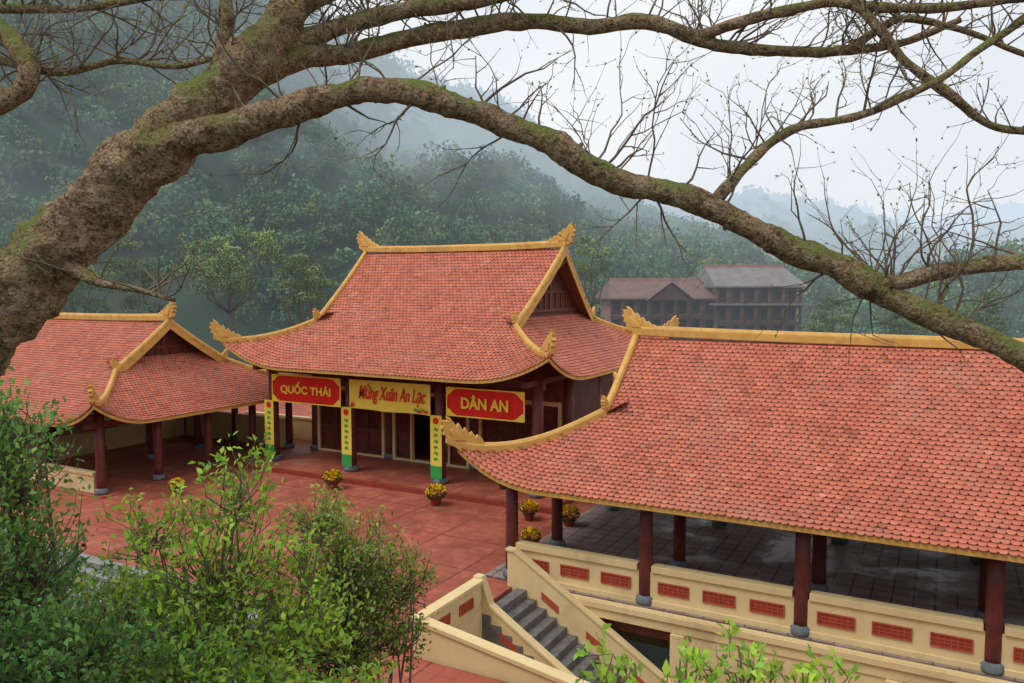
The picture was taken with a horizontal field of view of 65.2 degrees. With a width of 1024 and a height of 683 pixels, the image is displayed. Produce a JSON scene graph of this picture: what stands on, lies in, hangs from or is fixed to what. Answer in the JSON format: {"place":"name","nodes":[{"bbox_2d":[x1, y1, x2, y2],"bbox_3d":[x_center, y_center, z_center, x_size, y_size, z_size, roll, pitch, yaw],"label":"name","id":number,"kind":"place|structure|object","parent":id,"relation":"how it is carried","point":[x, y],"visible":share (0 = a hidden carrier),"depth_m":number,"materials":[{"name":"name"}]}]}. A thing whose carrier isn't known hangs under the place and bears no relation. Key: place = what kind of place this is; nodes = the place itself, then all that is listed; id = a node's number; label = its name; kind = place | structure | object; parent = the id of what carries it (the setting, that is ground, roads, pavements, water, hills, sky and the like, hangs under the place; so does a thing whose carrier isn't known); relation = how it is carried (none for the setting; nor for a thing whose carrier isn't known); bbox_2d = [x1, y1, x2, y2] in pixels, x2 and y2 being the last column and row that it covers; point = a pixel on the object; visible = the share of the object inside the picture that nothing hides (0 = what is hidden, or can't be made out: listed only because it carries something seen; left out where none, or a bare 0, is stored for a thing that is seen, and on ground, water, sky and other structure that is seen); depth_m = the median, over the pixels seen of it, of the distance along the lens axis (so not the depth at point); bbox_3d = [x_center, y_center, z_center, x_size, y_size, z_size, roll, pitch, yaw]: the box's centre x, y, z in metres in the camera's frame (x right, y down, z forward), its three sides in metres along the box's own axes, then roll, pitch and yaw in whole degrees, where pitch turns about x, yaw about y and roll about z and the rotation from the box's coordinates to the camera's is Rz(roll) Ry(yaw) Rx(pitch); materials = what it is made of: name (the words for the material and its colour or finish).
{"place":"outdoors","nodes":[
{"label":"outdoors","id":0,"kind":"place"},
{"bbox_2d":[0,402,596,682],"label":"courtyard","id":1,"kind":"structure","parent":0,"point":[464,541],"depth_m":27.46,"materials":[{"name":"red tile"}]},
{"bbox_2d":[0,301,310,498],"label":"open pavilion","id":2,"kind":"structure","parent":1,"relation":"on","point":[148,402],"depth_m":36.21,"materials":[{"name":"tile"}]},
{"bbox_2d":[168,478,185,495],"bbox_3d":[-13.115,5.662,31.299,0.715,0.694,0.706,2,5,28],"label":"flower pot","id":3,"kind":"object","parent":1,"relation":"on","point":[177,480],"visible":0.64,"depth_m":31.15,"materials":[{"name":"ceramic"}]},
{"bbox_2d":[245,411,311,440],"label":"boundary wall","id":4,"kind":"structure","parent":1,"relation":"on","point":[302,427],"depth_m":42.47,"materials":[{"name":"beige paint"}]},
{"bbox_2d":[322,469,342,489],"bbox_3d":[-7.217,5.530,32.211,0.842,0.828,0.831,2,5,28],"label":"flower pot","id":5,"kind":"object","parent":1,"relation":"on","point":[335,479],"visible":0.99,"depth_m":32.05,"materials":[{"name":"ceramic"}]},
{"bbox_2d":[425,483,446,505],"bbox_3d":[-2.852,5.693,29.864,0.852,0.835,0.823,2,5,28],"label":"flower pot","id":6,"kind":"object","parent":1,"relation":"on","point":[435,498],"visible":1,"depth_m":29.71,"materials":[{"name":"ceramic"}]},
{"bbox_2d":[209,223,679,513],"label":"temple hall","id":7,"kind":"structure","parent":1,"relation":"on","point":[438,319],"depth_m":34.55,"materials":[{"name":"tile"}]},
{"bbox_2d":[264,399,273,452],"bbox_3d":[-11.045,3.935,36.401,0.540,2.580,0.028,2,5,28],"label":"column banner","id":8,"kind":"object","parent":7,"relation":"attached to","point":[269,418],"depth_m":36.38,"materials":[{"name":"yellow fabric"}]},
{"bbox_2d":[272,374,340,406],"bbox_3d":[-9.061,2.140,35.127,3.980,1.260,0.085,2,5,28],"label":"banner","id":9,"kind":"object","parent":7,"relation":"attached to","point":[320,391],"visible":1,"depth_m":35.09,"materials":[{"name":"red fabric"}]},
{"bbox_2d":[321,406,335,449],"bbox_3d":[-8.848,3.716,38.661,0.915,2.940,0.120,2,5,28],"label":"door","id":10,"kind":"structure","parent":7,"relation":"in","point":[328,413],"depth_m":38.68,"materials":[{"name":"red wood"}]},
{"bbox_2d":[336,390,344,449],"bbox_3d":[-8.026,3.747,38.216,0.915,2.940,0.120,2,5,28],"label":"door","id":11,"kind":"structure","parent":7,"relation":"in","point":[338,409],"depth_m":38.35,"materials":[{"name":"red wood"}]},
{"bbox_2d":[341,407,351,466],"bbox_3d":[-7.090,4.087,34.259,0.540,2.580,0.028,2,5,28],"label":"column banner","id":12,"kind":"object","parent":7,"relation":"attached to","point":[346,433],"depth_m":34.25,"materials":[{"name":"yellow fabric"}]},
{"bbox_2d":[356,408,366,452],"bbox_3d":[-7.204,3.778,37.771,0.915,2.940,0.120,2,5,28],"label":"door","id":13,"kind":"structure","parent":7,"relation":"in","point":[361,416],"depth_m":37.73,"materials":[{"name":"red wood"}]},
{"bbox_2d":[366,409,381,454],"bbox_3d":[-6.383,3.810,37.326,0.915,2.940,0.120,2,5,28],"label":"door","id":14,"kind":"structure","parent":7,"relation":"in","point":[374,430],"depth_m":37.36,"materials":[{"name":"red wood"}]},
{"bbox_2d":[349,379,429,415],"bbox_3d":[-5.097,2.292,32.980,4.160,1.260,0.085,2,5,28],"label":"banner","id":15,"kind":"object","parent":7,"relation":"attached to","point":[382,396],"visible":1,"depth_m":32.94,"materials":[{"name":"yellow fabric"}]},
{"bbox_2d":[396,412,409,458],"bbox_3d":[-4.882,3.867,36.514,0.940,2.940,0.120,2,5,28],"label":"door","id":16,"kind":"structure","parent":7,"relation":"in","point":[402,419],"depth_m":36.58,"materials":[{"name":"red wood"}]},
{"bbox_2d":[430,415,441,479],"bbox_3d":[-3.048,4.241,32.069,0.540,2.580,0.028,2,5,28],"label":"column banner","id":17,"kind":"object","parent":7,"relation":"attached to","point":[436,446],"depth_m":32.06,"materials":[{"name":"yellow fabric"}]},
{"bbox_2d":[450,416,465,465],"bbox_3d":[-2.351,3.964,35.143,0.940,2.940,0.120,2,5,28],"label":"door","id":18,"kind":"structure","parent":7,"relation":"in","point":[456,459],"depth_m":35.20,"materials":[{"name":"red wood"}]},
{"bbox_2d":[446,387,524,422],"bbox_3d":[-1.054,2.422,30.789,3.500,1.170,0.085,2,5,28],"label":"banner","id":19,"kind":"object","parent":7,"relation":"attached to","point":[500,405],"visible":1,"depth_m":30.76,"materials":[{"name":"red fabric"}]},
{"bbox_2d":[482,419,500,441],"bbox_3d":[-0.862,4.021,34.336,0.890,2.940,0.120,2,5,28],"label":"door","id":20,"kind":"structure","parent":7,"relation":"in","point":[491,429],"depth_m":34.32,"materials":[{"name":"red wood"}]},
{"bbox_2d":[501,421,519,441],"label":"door","id":21,"kind":"structure","parent":7,"relation":"in","point":[510,431],"depth_m":33.88,"materials":[{"name":"red wood"}]},
{"bbox_2d":[520,404,531,438],"bbox_3d":[0.738,4.082,33.470,0.890,2.940,0.120,2,5,28],"label":"door","id":22,"kind":"structure","parent":7,"relation":"in","point":[525,428],"depth_m":33.46,"materials":[{"name":"red wood"}]},
{"bbox_2d":[543,406,557,432],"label":"door","id":23,"kind":"structure","parent":7,"relation":"in","point":[550,414],"depth_m":32.94,"materials":[{"name":"red wood"}]},
{"bbox_2d":[519,499,538,520],"bbox_3d":[0.598,5.877,27.958,0.737,0.736,0.729,2,5,28],"label":"flower pot","id":24,"kind":"object","parent":1,"relation":"on","point":[529,514],"visible":1,"depth_m":27.82,"materials":[{"name":"ceramic"}]},
{"bbox_2d":[440,306,1023,682],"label":"open pavilion","id":25,"kind":"structure","parent":1,"relation":"on","point":[864,507],"depth_m":20.39,"materials":[{"name":"tile"}]},
{"bbox_2d":[520,527,541,542],"bbox_3d":[0.590,6.115,24.978,0.690,0.680,0.684,2,5,28],"label":"flower pot","id":26,"kind":"object","parent":25,"relation":"on","point":[533,538],"visible":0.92,"depth_m":24.86,"materials":[{"name":"ceramic"}]},
{"bbox_2d":[563,504,579,526],"bbox_3d":[1.939,5.912,27.145,0.787,0.781,0.782,2,5,28],"label":"flower pot","id":27,"kind":"object","parent":25,"relation":"on","point":[570,520],"visible":0.77,"depth_m":26.98,"materials":[{"name":"ceramic"}]},
{"bbox_2d":[0,0,634,365],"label":"mountain slope","id":28,"kind":"structure","parent":0,"point":[195,315],"depth_m":128.46,"materials":[{"name":"green plant"}]},
{"bbox_2d":[173,223,287,359],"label":"hillside tree","id":29,"kind":"object","parent":28,"relation":"on","point":[227,271],"visible":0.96,"depth_m":65.53,"materials":[{"name":"green plant"}]},
{"bbox_2d":[273,251,336,325],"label":"hillside tree","id":30,"kind":"object","parent":28,"relation":"on","point":[303,290],"visible":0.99,"depth_m":65.88,"materials":[{"name":"green plant"}]},
{"bbox_2d":[0,0,1013,346],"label":"forest","id":31,"kind":"object","parent":28,"relation":"on","point":[400,206],"visible":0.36,"depth_m":147.89,"materials":[{"name":"green plant"}]},
{"bbox_2d":[572,235,614,308],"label":"hillside tree","id":32,"kind":"object","parent":28,"relation":"on","point":[586,267],"visible":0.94,"depth_m":81.74,"materials":[{"name":"green plant"}]},
{"bbox_2d":[595,265,812,342],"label":"guest house","id":33,"kind":"structure","parent":28,"relation":"on","point":[729,297],"depth_m":106.22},
{"bbox_2d":[613,301,620,313],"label":"window","id":34,"kind":"structure","parent":33,"relation":"in","point":[616,304],"depth_m":106.27,"materials":[{"name":"grey glass"}]},
{"bbox_2d":[613,319,620,324],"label":"window","id":35,"kind":"structure","parent":33,"relation":"in","point":[616,321],"depth_m":106.40,"materials":[{"name":"grey glass"}]},
{"bbox_2d":[626,301,633,310],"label":"window","id":36,"kind":"structure","parent":33,"relation":"in","point":[629,303],"depth_m":106.37,"materials":[{"name":"grey glass"}]},
{"bbox_2d":[640,301,647,313],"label":"window","id":37,"kind":"structure","parent":33,"relation":"in","point":[643,304],"depth_m":106.50,"materials":[{"name":"grey glass"}]},
{"bbox_2d":[653,301,660,313],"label":"window","id":38,"kind":"structure","parent":33,"relation":"in","point":[656,304],"depth_m":106.63,"materials":[{"name":"grey glass"}]},
{"bbox_2d":[653,319,660,325],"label":"window","id":39,"kind":"structure","parent":33,"relation":"in","point":[655,321],"depth_m":106.76,"materials":[{"name":"grey glass"}]},
{"bbox_2d":[666,301,673,313],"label":"window","id":40,"kind":"structure","parent":33,"relation":"in","point":[669,304],"depth_m":106.76,"materials":[{"name":"grey glass"}]},
{"bbox_2d":[679,301,686,313],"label":"window","id":41,"kind":"structure","parent":33,"relation":"in","point":[682,304],"depth_m":106.89,"materials":[{"name":"grey glass"}]},
{"bbox_2d":[679,319,686,326],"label":"window","id":42,"kind":"structure","parent":33,"relation":"in","point":[682,323],"depth_m":107.05,"materials":[{"name":"grey glass"}]},
{"bbox_2d":[692,301,699,313],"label":"window","id":43,"kind":"structure","parent":33,"relation":"in","point":[696,304],"depth_m":107.02,"materials":[{"name":"grey glass"}]},
{"bbox_2d":[692,319,699,327],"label":"window","id":44,"kind":"structure","parent":33,"relation":"in","point":[695,322],"depth_m":107.18,"materials":[{"name":"grey glass"}]},
{"bbox_2d":[705,319,712,327],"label":"window","id":45,"kind":"structure","parent":33,"relation":"in","point":[708,322],"depth_m":107.29,"materials":[{"name":"grey glass"}]},
{"bbox_2d":[706,301,712,313],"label":"window","id":46,"kind":"structure","parent":33,"relation":"in","point":[708,307],"depth_m":107.13,"materials":[{"name":"grey glass"}]},
{"bbox_2d":[719,307,725,319],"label":"window","id":47,"kind":"structure","parent":33,"relation":"in","point":[722,310],"depth_m":105.78,"materials":[{"name":"grey glass"}]},
{"bbox_2d":[720,289,726,301],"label":"window","id":48,"kind":"structure","parent":33,"relation":"in","point":[722,291],"depth_m":105.62,"materials":[{"name":"grey glass"}]},
{"bbox_2d":[733,307,739,319],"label":"window","id":49,"kind":"structure","parent":33,"relation":"in","point":[736,310],"depth_m":105.93,"materials":[{"name":"grey glass"}]},
{"bbox_2d":[733,289,740,301],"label":"window","id":50,"kind":"structure","parent":33,"relation":"in","point":[736,294],"depth_m":105.75,"materials":[{"name":"grey glass"}]},
{"bbox_2d":[747,307,753,319],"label":"window","id":51,"kind":"structure","parent":33,"relation":"in","point":[750,310],"depth_m":106.06,"materials":[{"name":"grey glass"}]},
{"bbox_2d":[747,289,754,301],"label":"window","id":52,"kind":"structure","parent":33,"relation":"in","point":[750,292],"depth_m":105.88,"materials":[{"name":"grey glass"}]},
{"bbox_2d":[760,307,767,319],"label":"window","id":53,"kind":"structure","parent":33,"relation":"in","point":[763,313],"depth_m":106.17,"materials":[{"name":"grey glass"}]},
{"bbox_2d":[761,289,767,301],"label":"window","id":54,"kind":"structure","parent":33,"relation":"in","point":[764,295],"depth_m":106.01,"materials":[{"name":"grey glass"}]},
{"bbox_2d":[774,326,780,330],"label":"window","id":55,"kind":"structure","parent":33,"relation":"in","point":[776,328],"depth_m":106.45,"materials":[{"name":"grey glass"}]},
{"bbox_2d":[774,289,781,301],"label":"window","id":56,"kind":"structure","parent":33,"relation":"in","point":[778,292],"depth_m":106.17,"materials":[{"name":"grey glass"}]},
{"bbox_2d":[774,307,781,319],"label":"window","id":57,"kind":"structure","parent":33,"relation":"in","point":[777,310],"depth_m":106.30,"materials":[{"name":"grey glass"}]},
{"bbox_2d":[787,326,794,330],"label":"window","id":58,"kind":"structure","parent":33,"relation":"in","point":[789,328],"depth_m":106.58,"materials":[{"name":"grey glass"}]},
{"bbox_2d":[788,289,795,301],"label":"window","id":59,"kind":"structure","parent":33,"relation":"in","point":[790,295],"depth_m":106.27,"materials":[{"name":"grey glass"}]},
{"bbox_2d":[788,307,795,319],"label":"window","id":60,"kind":"structure","parent":33,"relation":"in","point":[791,310],"depth_m":106.42,"materials":[{"name":"grey glass"}]},
{"bbox_2d":[412,578,589,682],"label":"yard parapet","id":61,"kind":"structure","parent":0,"point":[456,639],"depth_m":17.27,"materials":[{"name":"beige paint"}]},
{"bbox_2d":[625,639,669,671],"bbox_3d":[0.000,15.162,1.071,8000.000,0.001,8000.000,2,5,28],"label":"ground","id":62,"kind":"structure","parent":0,"point":[657,656],"depth_m":33.17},
{"bbox_2d":[61,264,116,312],"bbox_3d":[-34.369,0.682,61.701,8.193,16.375,7.059,2,5,28],"label":"hillside tree","id":63,"kind":"object","parent":62,"relation":"on","point":[72,308],"visible":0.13,"depth_m":61.94,"materials":[{"name":"green plant"}]},
{"bbox_2d":[96,237,196,321],"bbox_3d":[-27.562,0.489,60.712,7.010,16.900,5.228,-1,4,-11],"label":"hillside tree","id":64,"kind":"object","parent":62,"relation":"on","point":[122,270],"visible":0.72,"depth_m":60.17,"materials":[{"name":"green plant"}]},
{"bbox_2d":[799,296,861,344],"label":"hillside tree","id":65,"kind":"object","parent":62,"relation":"on","point":[822,314],"visible":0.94,"depth_m":77.38,"materials":[{"name":"green plant"}]},
{"bbox_2d":[872,309,927,334],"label":"hillside tree","id":66,"kind":"object","parent":62,"relation":"on","point":[908,325],"visible":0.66,"depth_m":75.06,"materials":[{"name":"green plant"}]},
{"bbox_2d":[951,288,1018,337],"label":"hillside tree","id":67,"kind":"object","parent":62,"relation":"on","point":[989,321],"visible":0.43,"depth_m":72.69,"materials":[{"name":"green plant"}]},
{"bbox_2d":[318,0,1023,220],"label":"sky","id":68,"kind":"structure","parent":0,"point":[893,131],"materials":[{"name":"white"}]},
{"bbox_2d":[603,245,1023,343],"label":"hill","id":69,"kind":"structure","parent":0,"point":[1014,297],"depth_m":157.52,"materials":[{"name":"green plant"}]},
{"bbox_2d":[530,214,1023,345],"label":"forest","id":70,"kind":"object","parent":69,"relation":"on","point":[740,252],"visible":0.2,"depth_m":169.36,"materials":[{"name":"green plant"}]},
{"bbox_2d":[735,204,915,271],"bbox_3d":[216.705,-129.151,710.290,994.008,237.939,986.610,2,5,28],"label":"distant mountain","id":71,"kind":"structure","parent":0,"point":[872,259],"depth_m":470.14,"materials":[{"name":"plant"}]},
{"bbox_2d":[414,74,1023,273],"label":"forest","id":72,"kind":"object","parent":71,"relation":"on","point":[773,209],"visible":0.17,"depth_m":618.09,"materials":[{"name":"grey plant"}]},
{"bbox_2d":[894,203,1023,230],"bbox_3d":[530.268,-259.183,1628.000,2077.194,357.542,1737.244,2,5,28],"label":"mountain","id":73,"kind":"structure","parent":0,"point":[1006,214],"depth_m":1569.93,"materials":[{"name":"soil"}]},
{"bbox_2d":[860,197,1023,229],"bbox_3d":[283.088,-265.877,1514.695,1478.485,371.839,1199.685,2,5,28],"label":"forest","id":74,"kind":"object","parent":73,"relation":"on","point":[1010,207],"visible":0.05,"depth_m":1581.00,"materials":[{"name":"plant"}]},
{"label":"hillside","id":75,"kind":"structure","parent":0,"visible":0},
{"bbox_2d":[0,366,98,639],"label":"dark shrub","id":76,"kind":"object","parent":75,"relation":"on","point":[23,579],"visible":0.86,"depth_m":6.96,"materials":[{"name":"green plant"}]},
{"bbox_2d":[0,578,256,682],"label":"dark shrub","id":77,"kind":"object","parent":75,"relation":"on","point":[68,658],"visible":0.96,"depth_m":6.22,"materials":[{"name":"green plant"}]},
{"bbox_2d":[0,535,296,682],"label":"dark shrub","id":78,"kind":"object","parent":75,"relation":"on","point":[103,574],"visible":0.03,"depth_m":11.27,"materials":[{"name":"green plant"}]},
{"bbox_2d":[1,528,304,670],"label":"front steps","id":79,"kind":"structure","parent":75,"relation":"on","point":[97,561],"depth_m":23.18,"materials":[{"name":"grey stone"}]},
{"bbox_2d":[62,431,375,681],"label":"leafy shrub","id":80,"kind":"object","parent":75,"relation":"on","point":[209,600],"visible":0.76,"depth_m":7.91,"materials":[{"name":"green plant"}]},
{"bbox_2d":[115,623,397,682],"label":"leafy shrub","id":81,"kind":"object","parent":75,"relation":"on","point":[271,670],"visible":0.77,"depth_m":6.78,"materials":[{"name":"green plant"}]},
{"bbox_2d":[252,481,441,682],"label":"leafy shrub","id":82,"kind":"object","parent":75,"relation":"on","point":[360,651],"visible":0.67,"depth_m":9.37,"materials":[{"name":"green plant"}]},
{"bbox_2d":[0,0,1023,392],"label":"bare tree","id":83,"kind":"object","parent":75,"relation":"on","point":[54,250],"visible":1,"depth_m":5.45,"materials":[{"name":"brown plant"}]},
{"bbox_2d":[573,623,729,682],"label":"leafy shrub","id":84,"kind":"object","parent":75,"relation":"on","point":[609,673],"visible":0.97,"depth_m":5.70,"materials":[{"name":"green plant"}]},
{"bbox_2d":[688,618,861,682],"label":"leafy shrub","id":85,"kind":"object","parent":75,"relation":"on","point":[770,670],"visible":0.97,"depth_m":5.61,"materials":[{"name":"green plant"}]},
{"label":"lower yard","id":86,"kind":"structure","parent":0,"visible":0},
{"bbox_2d":[473,546,670,682],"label":"staircase","id":87,"kind":"structure","parent":86,"relation":"on","point":[538,613],"depth_m":20.59,"materials":[{"name":"beige concrete"}]}
]}

